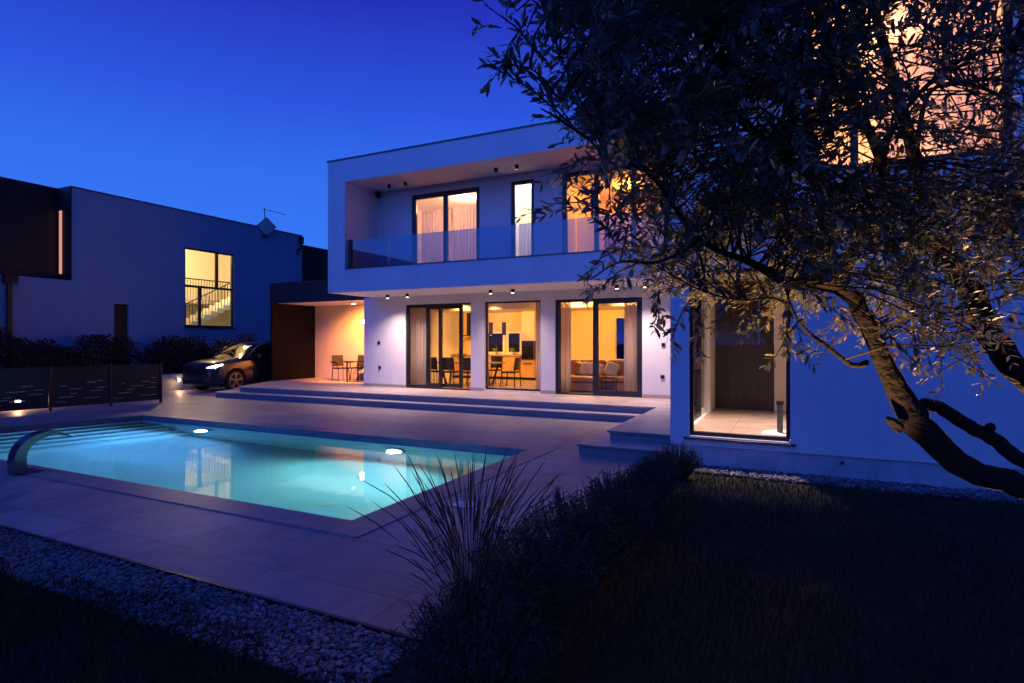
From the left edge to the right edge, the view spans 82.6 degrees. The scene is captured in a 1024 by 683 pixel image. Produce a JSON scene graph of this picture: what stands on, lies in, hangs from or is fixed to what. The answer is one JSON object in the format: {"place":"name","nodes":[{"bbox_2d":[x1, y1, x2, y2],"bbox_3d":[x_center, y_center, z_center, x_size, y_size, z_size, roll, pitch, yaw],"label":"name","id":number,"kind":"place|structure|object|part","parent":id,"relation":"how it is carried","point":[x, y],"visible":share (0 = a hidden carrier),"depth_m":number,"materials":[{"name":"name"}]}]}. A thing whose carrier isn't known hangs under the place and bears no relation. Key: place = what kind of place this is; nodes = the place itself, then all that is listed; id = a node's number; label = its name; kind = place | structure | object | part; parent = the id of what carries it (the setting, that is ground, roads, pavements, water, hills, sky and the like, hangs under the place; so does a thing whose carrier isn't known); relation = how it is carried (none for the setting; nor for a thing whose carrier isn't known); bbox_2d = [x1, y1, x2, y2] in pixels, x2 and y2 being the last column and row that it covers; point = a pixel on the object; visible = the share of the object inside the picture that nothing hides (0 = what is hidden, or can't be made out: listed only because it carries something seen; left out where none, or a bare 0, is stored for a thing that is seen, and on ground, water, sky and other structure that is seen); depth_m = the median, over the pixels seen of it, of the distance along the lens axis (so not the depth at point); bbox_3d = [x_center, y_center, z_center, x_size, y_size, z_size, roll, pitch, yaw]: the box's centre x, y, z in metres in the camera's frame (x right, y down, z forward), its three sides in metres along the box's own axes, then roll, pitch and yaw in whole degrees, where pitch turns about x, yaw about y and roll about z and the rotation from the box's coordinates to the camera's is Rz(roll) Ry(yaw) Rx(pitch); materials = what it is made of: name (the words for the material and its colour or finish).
{"place":"outdoors","nodes":[
{"label":"outdoors","id":0,"kind":"place"},
{"bbox_2d":[3,373,223,402],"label":"low wall","id":1,"kind":"structure","parent":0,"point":[170,382],"depth_m":20.58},
{"bbox_2d":[0,555,395,682],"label":"lawn","id":2,"kind":"structure","parent":0,"point":[78,679],"depth_m":3.27,"materials":[{"name":"green plant"}]},
{"bbox_2d":[0,527,419,682],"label":"gravel bed","id":3,"kind":"object","parent":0,"point":[325,660],"depth_m":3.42,"materials":[{"name":"grey gravel"}]},
{"bbox_2d":[0,524,421,642],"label":"deck edging","id":4,"kind":"object","parent":3,"relation":"on","point":[332,617],"depth_m":4.04,"materials":[{"name":"grey metal"}]},
{"bbox_2d":[0,421,507,519],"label":"water","id":5,"kind":"structure","parent":0,"point":[318,476],"depth_m":8.93,"materials":[{"name":"teal liquid"}]},
{"bbox_2d":[0,421,510,456],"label":"pool basin","id":6,"kind":"object","parent":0,"point":[271,433],"visible":0.09,"depth_m":11.68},
{"bbox_2d":[7,420,509,455],"bbox_3d":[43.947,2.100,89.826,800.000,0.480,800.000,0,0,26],"label":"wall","id":7,"kind":"structure","parent":0,"point":[278,433],"depth_m":12.05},
{"bbox_2d":[269,0,1023,491],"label":"modern house","id":8,"kind":"structure","parent":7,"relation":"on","point":[729,396],"depth_m":14.68,"materials":[{"name":"white paint"}]},
{"bbox_2d":[375,191,380,198],"bbox_3d":[-4.020,-4.395,17.497,0.160,0.190,0.160,0,0,26],"label":"security camera","id":9,"kind":"object","parent":8,"relation":"attached to","point":[378,194],"visible":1,"depth_m":17.44,"materials":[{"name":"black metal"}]},
{"bbox_2d":[411,308,430,384],"bbox_3d":[-2.857,0.095,18.075,0.780,2.610,0.095,0,0,26],"label":"curtain","id":10,"kind":"object","parent":8,"relation":"hanging from","point":[418,345],"visible":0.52,"depth_m":18.08,"materials":[{"name":"white fabric"}]},
{"bbox_2d":[406,304,442,388],"bbox_3d":[-2.666,0.145,17.692,1.280,2.542,0.080,0,0,26],"label":"sliding door","id":11,"kind":"structure","parent":8,"relation":"in","point":[408,385],"depth_m":17.64,"materials":[{"name":"grey metal"}]},
{"bbox_2d":[422,209,450,262],"bbox_3d":[-2.250,-2.870,17.244,1.001,2.020,0.094,0,0,26],"label":"curtain","id":12,"kind":"object","parent":8,"relation":"hanging from","point":[432,236],"visible":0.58,"depth_m":17.25,"materials":[{"name":"fabric"}]},
{"bbox_2d":[431,357,445,383],"bbox_3d":[-2.490,0.961,18.803,0.475,0.921,0.601,0,0,26],"label":"dining chair","id":13,"kind":"object","parent":8,"relation":"on","point":[434,367],"visible":0.41,"depth_m":18.54,"materials":[{"name":"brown wood"}]},
{"bbox_2d":[426,305,462,387],"bbox_3d":[-2.036,0.145,17.489,1.270,2.442,0.110,0,0,26],"label":"sliding door leaf","id":14,"kind":"structure","parent":8,"relation":"in","point":[460,307],"depth_m":17.36,"materials":[{"name":"grey metal"}]},
{"bbox_2d":[412,187,479,263],"bbox_3d":[-1.893,-3.085,16.712,2.290,2.442,0.080,0,0,26],"label":"balcony door","id":15,"kind":"structure","parent":8,"relation":"in","point":[444,194],"depth_m":16.67,"materials":[{"name":"grey metal"}]},
{"bbox_2d":[443,357,458,383],"bbox_3d":[-1.924,0.961,18.527,0.475,0.921,0.601,0,0,26],"label":"dining chair","id":16,"kind":"object","parent":8,"relation":"on","point":[448,363],"visible":0.7,"depth_m":18.27,"materials":[{"name":"black fabric"}]},
{"bbox_2d":[454,204,475,260],"bbox_3d":[-1.262,-2.890,16.761,1.001,2.060,0.099,0,0,26],"label":"curtain","id":17,"kind":"object","parent":8,"relation":"hanging from","point":[464,232],"visible":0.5,"depth_m":16.81,"materials":[{"name":"fabric"}]},
{"bbox_2d":[463,313,470,335],"bbox_3d":[-1.549,-0.660,22.661,0.600,0.880,0.350,0,0,26],"label":"cooker hood","id":18,"kind":"object","parent":8,"relation":"attached to","point":[468,324],"visible":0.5,"depth_m":22.57,"materials":[{"name":"black metal"}]},
{"bbox_2d":[463,358,470,385],"bbox_3d":[-1.322,0.961,18.232,0.475,0.921,0.601,0,0,26],"label":"dining chair","id":19,"kind":"object","parent":8,"relation":"on","point":[466,365],"visible":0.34,"depth_m":17.98,"materials":[{"name":"grey fabric"}]},
{"bbox_2d":[437,361,505,385],"bbox_3d":[-1.418,1.050,19.174,2.300,0.760,0.900,0,0,26],"label":"dining table","id":20,"kind":"object","parent":8,"relation":"on","point":[496,370],"visible":0.43,"depth_m":18.97,"materials":[{"name":"wood"}]},
{"bbox_2d":[451,345,524,379],"bbox_3d":[-0.899,0.777,22.352,3.000,1.277,0.625,0,0,26],"label":"kitchen counter","id":21,"kind":"object","parent":8,"relation":"on","point":[509,360],"visible":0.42,"depth_m":21.79,"materials":[{"name":"brown wood"}]},
{"bbox_2d":[452,356,468,374],"bbox_3d":[-1.998,0.930,22.585,0.720,0.760,0.019,0,0,26],"label":"cabinet door","id":22,"kind":"structure","parent":21,"relation":"in","point":[456,365],"depth_m":22.65,"materials":[{"name":"brown wood"}]},
{"bbox_2d":[489,356,500,375],"bbox_3d":[-0.686,0.930,21.944,0.720,0.760,0.019,0,0,26],"label":"cabinet door","id":23,"kind":"structure","parent":21,"relation":"in","point":[493,372],"depth_m":21.96,"materials":[{"name":"brown wood"}]},
{"bbox_2d":[503,356,519,376],"bbox_3d":[-0.022,0.930,21.618,0.720,0.760,0.019,0,0,26],"label":"cabinet door","id":24,"kind":"structure","parent":21,"relation":"in","point":[509,365],"depth_m":21.64,"materials":[{"name":"brown wood"}]},
{"bbox_2d":[489,322,492,334],"bbox_3d":[-0.752,-0.663,20.741,0.150,0.893,0.150,0,0,26],"label":"pendant lamp","id":25,"kind":"object","parent":8,"relation":"hanging from","point":[490,328],"visible":0.93,"depth_m":20.68,"materials":[{"name":"black metal"}]},
{"bbox_2d":[489,356,502,383],"bbox_3d":[-0.616,0.961,19.676,0.475,0.921,0.601,0,0,26],"label":"dining chair","id":26,"kind":"object","parent":8,"relation":"on","point":[496,358],"visible":0.8,"depth_m":19.88,"materials":[{"name":"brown wood"}]},
{"bbox_2d":[489,331,504,353],"bbox_3d":[-0.652,0.045,22.651,0.880,0.882,0.080,0,0,26],"label":"kitchen window","id":27,"kind":"structure","parent":8,"relation":"in","point":[497,338],"depth_m":22.60,"materials":[{"name":"white glass"}]},
{"bbox_2d":[502,322,505,334],"bbox_3d":[-0.285,-0.663,20.512,0.150,0.893,0.150,0,0,26],"label":"pendant lamp","id":28,"kind":"object","parent":8,"relation":"hanging from","point":[503,328],"visible":0.94,"depth_m":20.45,"materials":[{"name":"black metal"}]},
{"bbox_2d":[500,357,521,386],"bbox_3d":[-0.016,0.961,18.321,0.601,0.921,0.475,0,0,26],"label":"dining chair","id":29,"kind":"object","parent":8,"relation":"on","point":[517,363],"visible":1,"depth_m":18.18,"materials":[{"name":"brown wood"}]},
{"bbox_2d":[486,300,539,390],"bbox_3d":[0.046,0.120,16.432,1.760,2.512,0.080,0,0,26],"label":"picture window","id":30,"kind":"structure","parent":8,"relation":"in","point":[487,303],"depth_m":16.72,"materials":[{"name":"grey metal"}]},
{"bbox_2d":[506,331,521,353],"bbox_3d":[0.094,0.045,22.286,0.660,0.882,0.080,0,0,26],"label":"kitchen window","id":31,"kind":"structure","parent":8,"relation":"in","point":[513,339],"depth_m":22.28,"materials":[{"name":"white glass"}]},
{"bbox_2d":[511,179,533,256],"bbox_3d":[0.308,-3.090,15.636,0.690,2.452,0.080,0,0,26],"label":"balcony window","id":32,"kind":"structure","parent":8,"relation":"in","point":[513,184],"depth_m":15.71,"materials":[{"name":"grey metal"}]},
{"bbox_2d":[519,184,530,255],"bbox_3d":[0.434,-3.110,15.884,0.582,2.500,0.095,0,0,26],"label":"curtain","id":33,"kind":"object","parent":8,"relation":"hanging from","point":[525,223],"visible":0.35,"depth_m":15.91,"materials":[{"name":"fabric"}]},
{"bbox_2d":[521,311,535,379],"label":"oven tower","id":34,"kind":"structure","parent":8,"relation":"on","point":[528,367],"depth_m":21.32,"materials":[{"name":"white wood"}]},
{"bbox_2d":[536,302,539,388],"bbox_3d":[0.788,0.095,16.334,0.300,2.610,0.093,0,0,26],"label":"curtain","id":35,"kind":"object","parent":8,"relation":"hanging from","point":[537,345],"visible":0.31,"depth_m":16.37,"materials":[{"name":"white fabric"}]},
{"bbox_2d":[561,302,570,392],"bbox_3d":[1.423,0.095,16.027,0.430,2.610,0.087,0,0,21],"label":"curtain","id":36,"kind":"object","parent":8,"relation":"hanging from","point":[566,347],"visible":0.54,"depth_m":15.98,"materials":[{"name":"white fabric"}]},
{"bbox_2d":[571,391,592,393],"bbox_3d":[2.550,1.408,15.908,1.800,0.012,0.580,0,0,26],"label":"rug","id":37,"kind":"object","parent":8,"relation":"on","point":[582,392],"visible":0.29,"depth_m":16.01,"materials":[{"name":"fabric"}]},
{"bbox_2d":[601,377,616,390],"bbox_3d":[2.658,1.190,15.900,0.350,0.435,0.350,0,0,26],"label":"side table","id":38,"kind":"object","parent":37,"relation":"on","point":[613,378],"visible":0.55,"depth_m":15.77,"materials":[{"name":"black metal"}]},
{"bbox_2d":[571,359,623,391],"bbox_3d":[2.209,0.958,16.654,2.570,0.845,1.321,0,0,26],"label":"corner sofa","id":39,"kind":"object","parent":8,"relation":"on","point":[581,383],"visible":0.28,"depth_m":16.18,"materials":[{"name":"brown fabric"}]},
{"bbox_2d":[572,362,581,374],"bbox_3d":[1.974,0.800,16.824,0.420,0.420,0.150,13,-18,20],"label":"cushion","id":40,"kind":"object","parent":39,"relation":"on","point":[576,368],"visible":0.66,"depth_m":16.79,"materials":[{"name":"brown fabric"}]},
{"bbox_2d":[579,361,589,375],"bbox_3d":[2.155,0.800,16.647,0.420,0.420,0.150,17,-16,19],"label":"cushion","id":41,"kind":"object","parent":39,"relation":"on","point":[583,368],"visible":0.67,"depth_m":16.61,"materials":[{"name":"beige fabric"}]},
{"bbox_2d":[586,361,603,375],"bbox_3d":[2.353,0.800,16.505,0.420,0.420,0.150,19,-16,19],"label":"cushion","id":42,"kind":"object","parent":39,"relation":"on","point":[590,370],"visible":0.56,"depth_m":16.46,"materials":[{"name":"beige fabric"}]},
{"bbox_2d":[603,361,620,375],"bbox_3d":[2.836,0.800,16.536,0.420,0.420,0.150,21,-15,19],"label":"cushion","id":43,"kind":"object","parent":39,"relation":"on","point":[611,369],"visible":0.94,"depth_m":16.48,"materials":[{"name":"beige fabric"}]},
{"bbox_2d":[605,228,625,249],"bbox_3d":[3.268,-3.110,18.399,0.700,0.900,0.034,0,0,26],"label":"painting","id":44,"kind":"object","parent":8,"relation":"attached to","point":[611,240],"visible":0.14,"depth_m":18.43,"materials":[{"name":"purple metal"}]},
{"bbox_2d":[563,161,667,252],"bbox_3d":[2.544,-3.110,14.541,2.710,2.492,0.080,0,0,26],"label":"balcony door","id":45,"kind":"structure","parent":8,"relation":"in","point":[565,216],"depth_m":14.84,"materials":[{"name":"grey metal"}]},
{"bbox_2d":[593,297,641,396],"bbox_3d":[2.728,0.145,15.053,1.310,2.542,0.080,0,0,26],"label":"sliding door","id":46,"kind":"structure","parent":8,"relation":"in","point":[638,300],"depth_m":15.05,"materials":[{"name":"grey metal"}]},
{"bbox_2d":[615,317,623,359],"bbox_3d":[3.830,-0.105,20.492,0.370,1.502,0.080,0,0,26],"label":"narrow window","id":47,"kind":"structure","parent":8,"relation":"in","point":[619,334],"depth_m":20.51,"materials":[{"name":"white glass"}]},
{"bbox_2d":[624,303,636,390],"bbox_3d":[3.142,0.095,15.185,0.461,2.610,0.098,0,0,26],"label":"curtain","id":48,"kind":"object","parent":8,"relation":"hanging from","point":[630,346],"visible":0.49,"depth_m":15.21,"materials":[{"name":"white fabric"}]},
{"bbox_2d":[641,168,663,245],"bbox_3d":[3.522,-3.110,14.421,0.652,2.500,0.096,0,0,26],"label":"curtain","id":49,"kind":"object","parent":8,"relation":"hanging from","point":[656,237],"visible":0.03,"depth_m":14.44,"materials":[{"name":"fabric"}]},
{"bbox_2d":[694,290,701,420],"bbox_3d":[2.975,0.240,9.650,0.103,2.192,1.850,0,0,26],"label":"glazed door","id":50,"kind":"structure","parent":8,"relation":"in","point":[697,370],"depth_m":10.28,"materials":[{"name":"grey metal"}]},
{"bbox_2d":[690,268,789,440],"bbox_3d":[3.150,0.165,8.100,1.300,2.342,0.080,0,0,26],"label":"corner window","id":51,"kind":"structure","parent":8,"relation":"in","point":[704,433],"depth_m":8.11,"materials":[{"name":"grey metal"}]},
{"bbox_2d":[805,1,1012,170],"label":"wing window","id":52,"kind":"structure","parent":8,"relation":"in","point":[855,141],"depth_m":7.05,"materials":[{"name":"grey metal"}]},
{"bbox_2d":[877,0,996,158],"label":"curtain","id":53,"kind":"object","parent":8,"relation":"hanging from","point":[911,31],"visible":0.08,"depth_m":7.40,"materials":[{"name":"fabric"}]},
{"bbox_2d":[0,387,644,643],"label":"pool deck","id":54,"kind":"structure","parent":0,"point":[309,568],"depth_m":5.66,"materials":[{"name":"stone"}]},
{"bbox_2d":[7,429,71,475],"bbox_3d":[-6.365,1.474,7.856,0.340,0.534,0.663,0,0,26],"label":"water spout","id":55,"kind":"object","parent":54,"relation":"on","point":[17,457],"visible":1,"depth_m":7.63,"materials":[{"name":"silver metal"}]},
{"bbox_2d":[0,363,161,411],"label":"slotted fence","id":56,"kind":"object","parent":54,"relation":"on","point":[46,382],"visible":1,"depth_m":14.96,"materials":[{"name":"grey metal"}]},
{"bbox_2d":[182,341,270,389],"bbox_3d":[-9.787,0.863,21.910,2.285,1.754,4.720,0,0,26],"label":"parked car","id":57,"kind":"object","parent":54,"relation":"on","point":[233,366],"visible":0.72,"depth_m":20.47,"materials":[{"name":"black paint"}]},
{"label":"side window","id":58,"kind":"part","parent":57,"relation":"part of","materials":[{"name":"black glass"}]},
{"bbox_2d":[0,413,557,537],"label":"pool coping","id":59,"kind":"object","parent":54,"relation":"on","point":[361,526],"visible":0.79,"depth_m":7.51,"materials":[{"name":"stone"}]},
{"bbox_2d":[215,378,671,461],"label":"terrace","id":60,"kind":"structure","parent":54,"relation":"on","point":[642,428],"depth_m":14.26,"materials":[{"name":"stone"}]},
{"bbox_2d":[330,355,350,380],"bbox_3d":[-6.235,0.961,21.162,0.555,0.921,0.601,0,0,-44],"label":"patio chair","id":61,"kind":"object","parent":60,"relation":"on","point":[337,360],"visible":0.97,"depth_m":21.20,"materials":[{"name":"brown wicker"}]},
{"bbox_2d":[344,361,363,381],"bbox_3d":[-5.254,1.055,20.550,1.100,0.730,0.700,0,0,26],"label":"patio table","id":62,"kind":"object","parent":60,"relation":"on","point":[357,369],"visible":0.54,"depth_m":20.50,"materials":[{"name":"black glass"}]},
{"bbox_2d":[350,355,363,379],"bbox_3d":[-5.604,0.961,21.448,0.555,0.921,0.601,0,0,16],"label":"patio chair","id":63,"kind":"object","parent":60,"relation":"on","point":[361,358],"visible":0.5,"depth_m":21.65,"materials":[{"name":"brown wicker"}]},
{"bbox_2d":[450,501,477,508],"bbox_3d":[-0.505,1.735,6.203,0.300,0.008,0.300,0,0,26],"label":"skimmer lid","id":64,"kind":"object","parent":54,"relation":"on","point":[461,504],"visible":0.49,"depth_m":6.18,"materials":[{"name":"white plastic"}]},
{"bbox_2d":[0,0,669,249],"label":"sky","id":65,"kind":"structure","parent":0,"point":[234,110],"materials":[{"name":"blue"}]},
{"bbox_2d":[320,446,660,682],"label":"fountain grass","id":66,"kind":"object","parent":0,"point":[477,576],"depth_m":3.01,"materials":[{"name":"green plant"}]},
{"bbox_2d":[375,464,696,682],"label":"planting bed","id":67,"kind":"object","parent":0,"point":[398,676],"depth_m":3.76,"materials":[{"name":"soil"}]},
{"bbox_2d":[386,569,568,682],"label":"shrub","id":68,"kind":"object","parent":67,"relation":"on","point":[486,670],"visible":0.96,"depth_m":2.73,"materials":[{"name":"green plant"}]},
{"bbox_2d":[465,507,610,634],"bbox_3d":[0.156,1.423,3.672,0.899,0.700,0.963,0,0,-9],"label":"shrub","id":69,"kind":"object","parent":67,"relation":"on","point":[565,575],"visible":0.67,"depth_m":3.53,"materials":[{"name":"green plant"}]},
{"bbox_2d":[511,486,634,585],"bbox_3d":[0.443,1.436,4.349,0.938,0.674,0.939,0,0,14],"label":"shrub","id":70,"kind":"object","parent":67,"relation":"on","point":[591,525],"visible":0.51,"depth_m":4.24,"materials":[{"name":"green plant"}]},
{"bbox_2d":[557,472,655,554],"bbox_3d":[0.807,1.459,4.970,0.855,0.629,0.887,0,0,20],"label":"shrub","id":71,"kind":"object","parent":67,"relation":"on","point":[621,511],"visible":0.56,"depth_m":4.86,"materials":[{"name":"green plant"}]},
{"bbox_2d":[580,464,661,521],"bbox_3d":[1.055,1.484,5.623,0.740,0.576,0.793,0,0,-44],"label":"shrub","id":72,"kind":"object","parent":67,"relation":"on","point":[627,483],"visible":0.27,"depth_m":5.58,"materials":[{"name":"green plant"}]},
{"bbox_2d":[614,460,680,509],"bbox_3d":[1.422,1.511,6.196,0.728,0.523,0.727,0,0,-13],"label":"shrub","id":73,"kind":"object","parent":67,"relation":"on","point":[666,490],"visible":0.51,"depth_m":6.12,"materials":[{"name":"green plant"}]},
{"bbox_2d":[628,451,683,486],"bbox_3d":[1.716,1.533,6.889,0.650,0.478,0.675,0,0,-18],"label":"shrub","id":74,"kind":"object","parent":67,"relation":"on","point":[667,470],"visible":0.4,"depth_m":6.87,"materials":[{"name":"green plant"}]},
{"bbox_2d":[653,440,703,480],"bbox_3d":[2.117,1.518,7.490,0.699,0.508,0.652,0,0,11],"label":"shrub","id":75,"kind":"object","parent":67,"relation":"on","point":[688,465],"visible":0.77,"depth_m":7.38,"materials":[{"name":"green plant"}]},
{"bbox_2d":[761,401,785,436],"bbox_3d":[3.868,1.110,8.406,0.513,0.500,0.513,0,0,26],"label":"parasol base","id":76,"kind":"object","parent":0,"point":[779,431],"visible":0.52,"depth_m":8.37,"materials":[{"name":"white plastic"}]},
{"bbox_2d":[535,469,1023,682],"bbox_3d":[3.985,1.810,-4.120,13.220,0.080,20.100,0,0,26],"label":"lawn","id":77,"kind":"structure","parent":0,"point":[645,675],"depth_m":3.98,"materials":[{"name":"green plant"}]},
{"bbox_2d":[471,0,1023,498],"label":"olive tree","id":78,"kind":"object","parent":77,"relation":"on","point":[695,106],"visible":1,"depth_m":2.19,"materials":[{"name":"green plant"}]},
{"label":"side path","id":79,"kind":"structure","parent":0,"visible":0},
{"bbox_2d":[0,327,142,368],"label":"hedge","id":80,"kind":"object","parent":79,"relation":"on","point":[63,358],"visible":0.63,"depth_m":18.43,"materials":[{"name":"green plant"}]},
{"bbox_2d":[0,176,327,373],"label":"neighbour house","id":81,"kind":"structure","parent":79,"relation":"on","point":[75,262],"depth_m":21.44,"materials":[{"name":"white paint"}]},
{"bbox_2d":[59,211,61,273],"bbox_3d":[-15.398,-3.385,19.862,0.120,2.150,0.028,0,0,26],"label":"strip window","id":82,"kind":"structure","parent":81,"relation":"in","point":[60,212],"depth_m":19.84,"materials":[{"name":"white"}]},
{"bbox_2d":[185,247,232,327],"bbox_3d":[-12.682,-2.190,24.367,0.100,3.180,2.270,0,0,26],"label":"stair window","id":83,"kind":"structure","parent":81,"relation":"in","point":[216,253],"depth_m":24.62,"materials":[{"name":"grey metal"}]},
{"bbox_2d":[257,208,284,237],"bbox_3d":[-10.998,-5.435,26.986,0.502,1.350,1.608,0,0,32],"label":"roof antenna","id":84,"kind":"object","parent":81,"relation":"attached to","point":[266,226],"visible":1,"depth_m":26.61,"materials":[{"name":"grey metal"}]},
{"bbox_2d":[137,332,258,373],"bbox_3d":[-11.507,0.671,24.260,1.217,2.143,7.743,0,0,26],"label":"hedge","id":85,"kind":"object","parent":79,"relation":"on","point":[206,352],"visible":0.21,"depth_m":21.87,"materials":[{"name":"green plant"}]},
{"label":"gravel bed","id":86,"kind":"structure","parent":0,"visible":0},
{"bbox_2d":[693,465,1023,504],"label":"pebbles","id":87,"kind":"object","parent":86,"relation":"on","point":[981,494],"visible":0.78,"depth_m":7.11,"materials":[{"name":"grey gravel"}]}
]}

